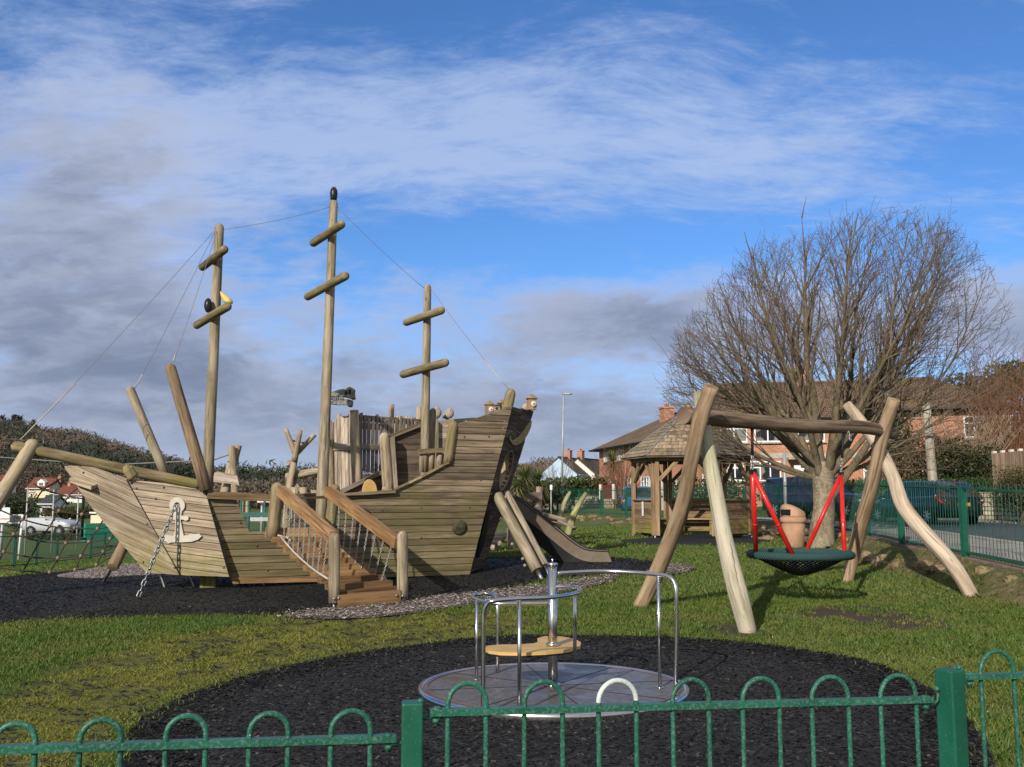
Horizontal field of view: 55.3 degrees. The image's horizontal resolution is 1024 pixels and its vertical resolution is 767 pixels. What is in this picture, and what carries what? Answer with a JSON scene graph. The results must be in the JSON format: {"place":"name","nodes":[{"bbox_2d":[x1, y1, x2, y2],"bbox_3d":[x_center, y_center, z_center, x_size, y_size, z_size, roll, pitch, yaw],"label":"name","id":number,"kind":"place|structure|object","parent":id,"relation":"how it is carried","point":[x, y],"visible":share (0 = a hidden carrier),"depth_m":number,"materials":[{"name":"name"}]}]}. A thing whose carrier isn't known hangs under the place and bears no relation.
{"place":"outdoors","nodes":[
{"label":"outdoors","id":0,"kind":"place"},
{"bbox_2d":[0,442,581,493],"bbox_3d":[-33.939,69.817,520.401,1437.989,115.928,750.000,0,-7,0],"label":"hills","id":1,"kind":"structure","parent":0,"point":[67,477],"depth_m":258.86,"materials":[{"name":"green plant"}]},
{"bbox_2d":[0,416,555,489],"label":"woodland","id":2,"kind":"object","parent":1,"relation":"on","point":[90,449],"visible":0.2,"depth_m":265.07,"materials":[{"name":"green plant"}]},
{"bbox_2d":[0,556,695,624],"bbox_3d":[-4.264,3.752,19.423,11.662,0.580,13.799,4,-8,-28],"label":"rubber ground","id":3,"kind":"structure","parent":0,"point":[302,595],"depth_m":14.79,"materials":[{"name":"black rubber"}]},
{"bbox_2d":[0,187,611,608],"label":"pirate ship","id":4,"kind":"object","parent":3,"relation":"on","point":[432,497],"visible":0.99,"depth_m":16.15,"materials":[{"name":"brown wood"}]},
{"bbox_2d":[285,387,420,488],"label":"palisade tower","id":5,"kind":"structure","parent":3,"relation":"on","point":[349,461],"depth_m":20.44,"materials":[{"name":"grey wood"}]},
{"bbox_2d":[57,562,693,618],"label":"gravel","id":6,"kind":"structure","parent":0,"point":[126,569],"depth_m":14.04,"materials":[{"name":"grey gravel"}]},
{"bbox_2d":[0,524,823,576],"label":"grass","id":7,"kind":"structure","parent":0,"point":[60,566],"depth_m":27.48,"materials":[{"name":"green plant"}]},
{"bbox_2d":[0,495,1023,766],"bbox_3d":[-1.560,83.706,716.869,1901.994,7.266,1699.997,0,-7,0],"label":"ground","id":8,"kind":"structure","parent":0,"point":[870,545],"depth_m":10.87,"materials":[{"name":"green plant"}]},
{"bbox_2d":[0,507,9,559],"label":"basketball hoop","id":9,"kind":"object","parent":8,"relation":"on","point":[4,517],"visible":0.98,"depth_m":40.45,"materials":[{"name":"white paint"}]},
{"bbox_2d":[9,514,23,559],"bbox_3d":[-20.766,6.415,40.955,1.276,1.854,0.310,-6,-9,39],"label":"goal","id":10,"kind":"object","parent":8,"relation":"on","point":[21,529],"visible":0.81,"depth_m":40.57,"materials":[{"name":"white paint"}]},
{"bbox_2d":[11,479,31,496],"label":"copse","id":11,"kind":"object","parent":8,"relation":"on","point":[22,490],"visible":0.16,"depth_m":168.27,"materials":[{"name":"green plant"}]},
{"bbox_2d":[5,491,40,530],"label":"copse","id":12,"kind":"object","parent":8,"relation":"on","point":[16,505],"visible":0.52,"depth_m":74.09,"materials":[{"name":"green plant"}]},
{"bbox_2d":[0,460,75,488],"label":"copse","id":13,"kind":"object","parent":8,"relation":"on","point":[30,473],"visible":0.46,"depth_m":187.66,"materials":[{"name":"green plant"}]},
{"bbox_2d":[25,474,61,497],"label":"house","id":14,"kind":"structure","parent":8,"relation":"on","point":[41,483],"depth_m":149.45,"materials":[{"name":"beige tile"}]},
{"bbox_2d":[23,532,78,539],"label":"hedge","id":15,"kind":"object","parent":8,"relation":"on","point":[47,535],"visible":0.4,"depth_m":59.16,"materials":[{"name":"green plant"}]},
{"bbox_2d":[23,517,80,534],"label":"parked car","id":16,"kind":"object","parent":8,"relation":"on","point":[34,528],"visible":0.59,"depth_m":66.62,"materials":[{"name":"white metal"}]},
{"bbox_2d":[37,495,68,516],"bbox_3d":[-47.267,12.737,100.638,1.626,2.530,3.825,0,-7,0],"label":"house","id":17,"kind":"structure","parent":8,"relation":"on","point":[46,501],"depth_m":99.98,"materials":[{"name":"stone"}]},
{"bbox_2d":[34,506,94,517],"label":"copse","id":18,"kind":"object","parent":8,"relation":"on","point":[48,513],"visible":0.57,"depth_m":95.62,"materials":[{"name":"green plant"}]},
{"bbox_2d":[55,480,86,502],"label":"house","id":19,"kind":"structure","parent":8,"relation":"on","point":[69,488],"depth_m":144.33,"materials":[{"name":"red tile"}]},
{"bbox_2d":[80,512,118,540],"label":"sports shed","id":20,"kind":"structure","parent":8,"relation":"on","point":[95,521],"depth_m":49.85,"materials":[{"name":"white paint"}]},
{"bbox_2d":[80,523,118,540],"bbox_3d":[-20.888,7.645,50.357,2.400,0.900,0.620,7,-9,-44],"label":"door","id":21,"kind":"structure","parent":20,"relation":"in","point":[86,525],"depth_m":49.67,"materials":[{"name":"green metal"}]},
{"bbox_2d":[0,444,241,513],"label":"zip wire frame","id":22,"kind":"object","parent":8,"relation":"on","point":[228,479],"visible":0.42,"depth_m":23.88,"materials":[{"name":"brown wood"}]},
{"bbox_2d":[76,495,86,539],"bbox_3d":[-13.499,3.748,30.815,0.325,2.347,0.405,0,-7,0],"label":"button swing","id":23,"kind":"object","parent":22,"relation":"hanging from","point":[81,537],"visible":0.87,"depth_m":30.70,"materials":[{"name":"green metal"}]},
{"bbox_2d":[0,514,282,566],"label":"field fence","id":24,"kind":"object","parent":8,"relation":"on","point":[99,547],"visible":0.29,"depth_m":35.81,"materials":[{"name":"green metal"}]},
{"bbox_2d":[180,478,271,492],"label":"copse","id":25,"kind":"object","parent":8,"relation":"on","point":[215,487],"visible":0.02,"depth_m":144.66,"materials":[{"name":"green plant"}]},
{"bbox_2d":[240,500,267,531],"bbox_3d":[-11.868,6.480,45.630,1.679,2.289,0.350,0,-7,0],"label":"youth shelter","id":26,"kind":"object","parent":8,"relation":"on","point":[249,515],"visible":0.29,"depth_m":45.50,"materials":[{"name":"teal paint"}]},
{"bbox_2d":[216,476,316,509],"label":"copse","id":27,"kind":"object","parent":8,"relation":"on","point":[253,487],"visible":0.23,"depth_m":116.97,"materials":[{"name":"green plant"}]},
{"bbox_2d":[0,611,541,766],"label":"grass","id":28,"kind":"structure","parent":8,"relation":"on","point":[141,689],"depth_m":9.31,"materials":[{"name":"green plant"}]},
{"bbox_2d":[0,554,713,626],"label":"grass","id":29,"kind":"structure","parent":8,"relation":"on","point":[225,614],"depth_m":12.58,"materials":[{"name":"green plant"}]},
{"bbox_2d":[490,528,514,550],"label":"log steps","id":30,"kind":"structure","parent":8,"relation":"on","point":[498,538],"depth_m":21.87,"materials":[{"name":"brown wood"}]},
{"bbox_2d":[0,649,1023,766],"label":"bow top fence","id":31,"kind":"object","parent":8,"relation":"on","point":[949,702],"visible":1,"depth_m":2.61,"materials":[{"name":"green metal"}]},
{"bbox_2d":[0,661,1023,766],"bbox_3d":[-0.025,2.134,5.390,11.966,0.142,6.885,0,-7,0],"label":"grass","id":32,"kind":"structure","parent":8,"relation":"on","point":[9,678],"depth_m":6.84,"materials":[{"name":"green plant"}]},
{"bbox_2d":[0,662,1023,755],"bbox_3d":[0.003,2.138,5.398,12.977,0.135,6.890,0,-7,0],"label":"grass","id":33,"kind":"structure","parent":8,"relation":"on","point":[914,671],"depth_m":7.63,"materials":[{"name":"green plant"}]},
{"bbox_2d":[510,477,533,503],"bbox_3d":[0.274,5.488,45.693,1.922,2.276,1.791,0,-7,0],"label":"cordyline palm","id":34,"kind":"object","parent":8,"relation":"on","point":[517,489],"visible":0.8,"depth_m":45.58,"materials":[{"name":"green plant"}]},
{"bbox_2d":[510,464,540,504],"bbox_3d":[0.624,5.221,46.696,2.106,2.957,2.155,0,-7,0],"label":"cordyline palm","id":35,"kind":"object","parent":8,"relation":"on","point":[525,473],"visible":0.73,"depth_m":46.62,"materials":[{"name":"green plant"}]},
{"bbox_2d":[527,487,542,513],"bbox_3d":[0.546,3.161,23.285,0.377,1.402,0.190,0,-7,0],"label":"totem post","id":36,"kind":"object","parent":8,"relation":"on","point":[536,495],"visible":0.49,"depth_m":23.25,"materials":[{"name":"brown wood"}]},
{"bbox_2d":[509,477,570,510],"bbox_3d":[0.939,5.950,50.855,4.322,2.406,4.788,0,-7,0],"label":"shrub","id":37,"kind":"object","parent":8,"relation":"on","point":[557,488],"visible":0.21,"depth_m":50.25,"materials":[{"name":"green plant"}]},
{"bbox_2d":[525,465,556,513],"bbox_3d":[1.207,5.385,47.757,2.326,2.773,2.308,0,-7,0],"label":"cordyline palm","id":38,"kind":"object","parent":8,"relation":"on","point":[539,475],"visible":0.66,"depth_m":47.61,"materials":[{"name":"green plant"}]},
{"bbox_2d":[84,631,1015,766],"bbox_3d":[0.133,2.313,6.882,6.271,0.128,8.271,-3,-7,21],"label":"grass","id":39,"kind":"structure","parent":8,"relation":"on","point":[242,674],"depth_m":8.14,"materials":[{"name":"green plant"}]},
{"bbox_2d":[532,453,573,508],"bbox_3d":[2.701,5.942,59.638,2.472,3.461,2.421,-4,-8,30],"label":"bare shrub","id":40,"kind":"object","parent":8,"relation":"on","point":[554,475],"visible":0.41,"depth_m":59.59,"materials":[{"name":"white plant"}]},
{"bbox_2d":[543,491,587,536],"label":"log bridge","id":41,"kind":"structure","parent":8,"relation":"on","point":[559,520],"depth_m":25.69,"materials":[{"name":"brown wood"}]},
{"bbox_2d":[542,448,589,481],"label":"cottage","id":42,"kind":"structure","parent":8,"relation":"on","point":[580,472],"depth_m":151.06,"materials":[{"name":"paint"}]},
{"bbox_2d":[560,393,571,504],"bbox_3d":[2.890,3.633,51.933,0.662,6.300,0.200,0,-7,0],"label":"street lamp","id":43,"kind":"object","parent":8,"relation":"on","point":[563,394],"visible":0.67,"depth_m":51.98,"materials":[{"name":"grey metal"}]},
{"bbox_2d":[555,475,592,509],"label":"shrub","id":44,"kind":"object","parent":8,"relation":"on","point":[578,482],"visible":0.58,"depth_m":55.35,"materials":[{"name":"green plant"}]},
{"bbox_2d":[573,448,598,477],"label":"cottage","id":45,"kind":"structure","parent":8,"relation":"on","point":[589,466],"depth_m":155.50,"materials":[{"name":"tile"}]},
{"bbox_2d":[582,473,610,495],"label":"shrub","id":46,"kind":"object","parent":8,"relation":"on","point":[594,482],"visible":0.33,"depth_m":59.19,"materials":[{"name":"green plant"}]},
{"bbox_2d":[599,484,614,498],"bbox_3d":[5.204,5.910,53.388,0.964,0.818,0.147,-5,-8,37],"label":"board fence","id":47,"kind":"object","parent":8,"relation":"on","point":[610,494],"visible":0.79,"depth_m":53.39,"materials":[{"name":"brown wood"}]},
{"bbox_2d":[598,450,627,483],"bbox_3d":[5.958,5.598,57.737,2.011,3.441,1.922,0,-7,0],"label":"cordyline palm","id":48,"kind":"object","parent":8,"relation":"on","point":[611,457],"visible":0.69,"depth_m":57.74,"materials":[{"name":"green plant"}]},
{"bbox_2d":[593,443,646,507],"bbox_3d":[6.310,5.215,55.712,3.556,3.730,3.758,0,-7,0],"label":"bare shrub","id":49,"kind":"object","parent":8,"relation":"on","point":[618,477],"visible":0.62,"depth_m":55.52,"materials":[{"name":"brown plant"}]},
{"bbox_2d":[535,495,727,509],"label":"stone wall","id":50,"kind":"structure","parent":8,"relation":"on","point":[592,501],"depth_m":58.06,"materials":[{"name":"grey stone"}]},
{"bbox_2d":[621,486,650,510],"bbox_3d":[6.635,6.215,51.610,2.050,1.545,3.965,-1,-7,6],"label":"parked car","id":51,"kind":"object","parent":8,"relation":"on","point":[644,492],"visible":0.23,"depth_m":49.92,"materials":[{"name":"blue metal"}]},
{"bbox_2d":[588,403,714,494],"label":"brick house","id":52,"kind":"structure","parent":8,"relation":"on","point":[634,438],"depth_m":79.31,"materials":[{"name":"brown tile"}]},
{"bbox_2d":[660,477,707,504],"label":"shrub","id":53,"kind":"object","parent":8,"relation":"on","point":[675,487],"visible":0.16,"depth_m":46.40,"materials":[{"name":"green plant"}]},
{"bbox_2d":[405,546,979,599],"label":"grass","id":54,"kind":"structure","parent":8,"relation":"on","point":[757,583],"depth_m":15.60,"materials":[{"name":"green plant"}]},
{"bbox_2d":[693,474,760,504],"bbox_3d":[9.854,5.239,45.843,3.515,2.076,3.354,0,-7,0],"label":"shrub","id":55,"kind":"object","parent":8,"relation":"on","point":[732,482],"visible":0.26,"depth_m":45.50,"materials":[{"name":"green plant"}]},
{"bbox_2d":[533,479,1023,564],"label":"roadside fence","id":56,"kind":"object","parent":8,"relation":"on","point":[624,496],"visible":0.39,"depth_m":18.56,"materials":[{"name":"green metal"}]},
{"bbox_2d":[783,452,786,503],"bbox_3d":[9.310,3.513,33.318,0.120,2.371,0.110,0,-7,0],"label":"sign post","id":57,"kind":"object","parent":8,"relation":"on","point":[784,476],"visible":0.53,"depth_m":33.31,"materials":[{"name":"grey metal"}]},
{"bbox_2d":[547,512,1023,610],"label":"grass","id":58,"kind":"structure","parent":8,"relation":"on","point":[881,541],"depth_m":15.99,"materials":[{"name":"green plant"}]},
{"bbox_2d":[780,504,806,547],"bbox_3d":[6.349,3.212,22.076,0.590,0.996,0.584,0,-7,0],"label":"litter bin","id":59,"kind":"object","parent":8,"relation":"on","point":[793,520],"visible":0.94,"depth_m":21.86,"materials":[{"name":"plastic"}]},
{"bbox_2d":[716,366,883,506],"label":"brick house","id":60,"kind":"structure","parent":8,"relation":"on","point":[774,447],"depth_m":56.38,"materials":[{"name":"brick"}]},
{"bbox_2d":[727,463,743,482],"bbox_3d":[12.894,5.125,56.529,1.160,1.190,0.230,-1,-7,12],"label":"window","id":61,"kind":"structure","parent":60,"relation":"in","point":[735,473],"depth_m":56.56,"materials":[{"name":"plastic"}]},
{"bbox_2d":[725,427,748,443],"bbox_3d":[12.894,2.890,56.794,1.660,1.240,0.230,-1,-7,12],"label":"window","id":62,"kind":"structure","parent":60,"relation":"in","point":[744,440],"depth_m":56.77,"materials":[{"name":"plastic"}]},
{"bbox_2d":[750,461,780,482],"bbox_3d":[14.557,5.083,56.178,1.910,1.240,0.230,-1,-7,12],"label":"window","id":63,"kind":"structure","parent":60,"relation":"in","point":[765,472],"depth_m":56.22,"materials":[{"name":"plastic"}]},
{"bbox_2d":[754,429,780,443],"bbox_3d":[14.753,2.844,56.401,1.660,1.240,0.230,-1,-7,12],"label":"window","id":64,"kind":"structure","parent":60,"relation":"in","point":[767,437],"depth_m":56.44,"materials":[{"name":"plastic"}]},
{"bbox_2d":[634,383,978,632],"bbox_3d":[4.001,1.578,13.492,5.522,3.137,2.443,5,-8,-37],"label":"nest swing","id":65,"kind":"object","parent":8,"relation":"on","point":[701,417],"visible":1,"depth_m":12.87,"materials":[{"name":"brown wood"}]},
{"bbox_2d":[761,476,884,519],"bbox_3d":[11.847,4.365,37.241,2.150,1.665,4.610,5,-9,-38],"label":"parked car","id":66,"kind":"object","parent":8,"relation":"on","point":[852,509],"visible":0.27,"depth_m":37.20,"materials":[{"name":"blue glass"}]},
{"bbox_2d":[649,196,1023,548],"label":"bare tree","id":67,"kind":"object","parent":8,"relation":"on","point":[819,468],"visible":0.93,"depth_m":22.40,"materials":[{"name":"brown plant"}]},
{"bbox_2d":[847,477,887,512],"bbox_3d":[14.460,4.677,40.310,3.640,1.665,1.464,0,-7,0],"label":"hedge","id":68,"kind":"object","parent":8,"relation":"on","point":[858,488],"visible":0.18,"depth_m":40.08,"materials":[{"name":"green plant"}]},
{"bbox_2d":[861,554,886,562],"bbox_3d":[6.746,3.251,18.043,0.349,0.230,0.708,6,-9,-40],"label":"rock","id":69,"kind":"object","parent":8,"relation":"on","point":[870,558],"visible":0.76,"depth_m":17.98,"materials":[{"name":"beige stone"}]},
{"bbox_2d":[757,517,1022,544],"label":"kerb","id":70,"kind":"structure","parent":8,"relation":"on","point":[991,539],"depth_m":20.34,"materials":[{"name":"concrete"}]},
{"bbox_2d":[757,521,1023,571],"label":"kerb","id":71,"kind":"structure","parent":8,"relation":"on","point":[991,562],"depth_m":15.89,"materials":[{"name":"grey concrete"}]},
{"bbox_2d":[867,408,918,478],"bbox_3d":[16.850,3.382,43.501,2.328,4.826,2.309,0,-7,0],"label":"ivy","id":72,"kind":"object","parent":8,"relation":"on","point":[891,445],"visible":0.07,"depth_m":43.07,"materials":[{"name":"green plant"}]},
{"bbox_2d":[860,476,938,493],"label":"hedge","id":73,"kind":"object","parent":8,"relation":"on","point":[885,489],"visible":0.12,"depth_m":38.73,"materials":[{"name":"green plant"}]},
{"bbox_2d":[911,560,932,570],"bbox_3d":[6.828,3.014,16.143,0.457,0.198,0.257,-3,-8,26],"label":"rock","id":74,"kind":"object","parent":8,"relation":"on","point":[917,565],"visible":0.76,"depth_m":16.11,"materials":[{"name":"beige stone"}]},
{"bbox_2d":[922,402,937,480],"bbox_3d":[15.823,2.900,36.898,0.530,4.391,0.416,0,-7,0],"label":"telegraph pole","id":75,"kind":"object","parent":8,"relation":"on","point":[931,475],"visible":0.52,"depth_m":36.84,"materials":[{"name":"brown wood"}]},
{"bbox_2d":[922,565,944,571],"bbox_3d":[6.837,2.965,15.633,0.535,0.124,0.255,-3,-7,22],"label":"rock","id":76,"kind":"object","parent":8,"relation":"on","point":[933,568],"visible":0.62,"depth_m":15.60,"materials":[{"name":"beige stone"}]},
{"bbox_2d":[885,431,988,480],"bbox_3d":[17.533,3.686,40.971,4.128,3.738,4.128,0,-7,0],"label":"shrub","id":77,"kind":"object","parent":8,"relation":"on","point":[912,459],"visible":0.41,"depth_m":40.26,"materials":[{"name":"green plant"}]},
{"bbox_2d":[854,492,1023,520],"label":"stone wall","id":78,"kind":"structure","parent":8,"relation":"on","point":[988,511],"depth_m":35.13,"materials":[{"name":"grey stone"}]},
{"bbox_2d":[888,376,1019,481],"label":"brick house","id":79,"kind":"structure","parent":8,"relation":"on","point":[935,403],"depth_m":46.46,"materials":[{"name":"brown tile"}]},
{"bbox_2d":[963,416,986,439],"bbox_3d":[21.545,2.063,45.551,1.060,1.090,0.230,-3,-7,24],"label":"window","id":80,"kind":"structure","parent":79,"relation":"in","point":[970,430],"depth_m":45.64,"materials":[{"name":"plastic"}]},
{"bbox_2d":[917,437,1002,481],"bbox_3d":[18.400,3.804,39.958,3.618,3.288,3.515,0,-7,0],"label":"shrub","id":81,"kind":"object","parent":8,"relation":"on","point":[971,470],"visible":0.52,"depth_m":39.16,"materials":[{"name":"green plant"}]},
{"bbox_2d":[912,400,1023,478],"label":"bare shrub","id":82,"kind":"object","parent":8,"relation":"on","point":[986,441],"visible":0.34,"depth_m":40.36,"materials":[{"name":"brown plant"}]},
{"bbox_2d":[934,372,1001,396],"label":"evergreen tree","id":83,"kind":"object","parent":8,"relation":"on","point":[955,380],"visible":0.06,"depth_m":65.45,"materials":[{"name":"green plant"}]},
{"bbox_2d":[957,476,993,491],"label":"hedge","id":84,"kind":"object","parent":8,"relation":"on","point":[975,480],"visible":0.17,"depth_m":36.01,"materials":[{"name":"green plant"}]},
{"bbox_2d":[939,518,1019,523],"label":"kerb","id":85,"kind":"structure","parent":8,"relation":"on","point":[997,521],"depth_m":32.78,"materials":[{"name":"concrete"}]},
{"bbox_2d":[942,333,1023,465],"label":"bare thicket","id":86,"kind":"object","parent":8,"relation":"on","point":[1018,439],"visible":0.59,"depth_m":43.88,"materials":[{"name":"brown plant"}]},
{"bbox_2d":[974,566,992,573],"bbox_3d":[7.071,2.807,14.649,0.266,0.152,0.260,0,-7,0],"label":"rock","id":87,"kind":"object","parent":8,"relation":"on","point":[980,569],"visible":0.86,"depth_m":14.58,"materials":[{"name":"beige stone"}]},
{"bbox_2d":[953,372,1023,450],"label":"thicket","id":88,"kind":"object","parent":8,"relation":"on","point":[999,397],"visible":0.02,"depth_m":46.99,"materials":[{"name":"brown plant"}]},
{"bbox_2d":[978,359,1023,401],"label":"evergreen tree","id":89,"kind":"object","parent":8,"relation":"on","point":[1015,367],"visible":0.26,"depth_m":61.97,"materials":[{"name":"green plant"}]},
{"bbox_2d":[983,463,1023,524],"bbox_3d":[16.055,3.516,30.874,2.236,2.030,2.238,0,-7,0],"label":"hedge","id":90,"kind":"object","parent":8,"relation":"on","point":[1015,479],"visible":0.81,"depth_m":30.77,"materials":[{"name":"green plant"}]},
{"bbox_2d":[991,449,1023,493],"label":"board fence","id":91,"kind":"object","parent":8,"relation":"on","point":[1010,457],"visible":0.56,"depth_m":31.84,"materials":[{"name":"brown wood"}]},
{"bbox_2d":[0,594,1023,672],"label":"grass","id":92,"kind":"structure","parent":0,"point":[63,630],"depth_m":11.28,"materials":[{"name":"green plant"}]},
{"bbox_2d":[0,0,1023,474],"label":"sky","id":93,"kind":"structure","parent":0,"point":[568,179],"materials":[{"name":"blue"}]},
{"bbox_2d":[123,635,993,766],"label":"rubber ground","id":94,"kind":"structure","parent":0,"point":[649,746],"depth_m":6.80,"materials":[{"name":"black rubber"}]},
{"bbox_2d":[418,558,689,719],"bbox_3d":[0.330,1.979,7.920,2.170,1.109,2.174,0,-7,0],"label":"merry go round","id":95,"kind":"object","parent":94,"relation":"on","point":[508,684],"visible":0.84,"depth_m":7.78,"materials":[{"name":"metal"}]},
{"bbox_2d":[496,526,811,550],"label":"grass","id":96,"kind":"structure","parent":0,"point":[627,538],"depth_m":24.07,"materials":[{"name":"green plant"}]},
{"bbox_2d":[618,533,770,544],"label":"rubber ground","id":97,"kind":"structure","parent":0,"point":[699,539],"depth_m":24.73,"materials":[{"name":"black rubber"}]},
{"bbox_2d":[620,402,760,537],"bbox_3d":[4.900,2.380,26.907,3.724,3.765,3.759,0,-7,0],"label":"gazebo","id":98,"kind":"object","parent":97,"relation":"on","point":[660,446],"visible":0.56,"depth_m":26.26,"materials":[{"name":"brown wood"}]},
{"bbox_2d":[757,518,1023,561],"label":"pavement","id":99,"kind":"structure","parent":0,"point":[972,547],"depth_m":17.98,"materials":[{"name":"grey concrete"}]},
{"bbox_2d":[806,518,1023,541],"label":"road","id":100,"kind":"structure","parent":0,"point":[989,529],"depth_m":27.40,"materials":[{"name":"grey asphalt"}]},
{"bbox_2d":[871,481,983,523],"bbox_3d":[13.744,4.012,32.739,2.050,1.465,3.915,2,-7,-17],"label":"parked car","id":101,"kind":"object","parent":100,"relation":"on","point":[909,490],"visible":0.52,"depth_m":31.25,"materials":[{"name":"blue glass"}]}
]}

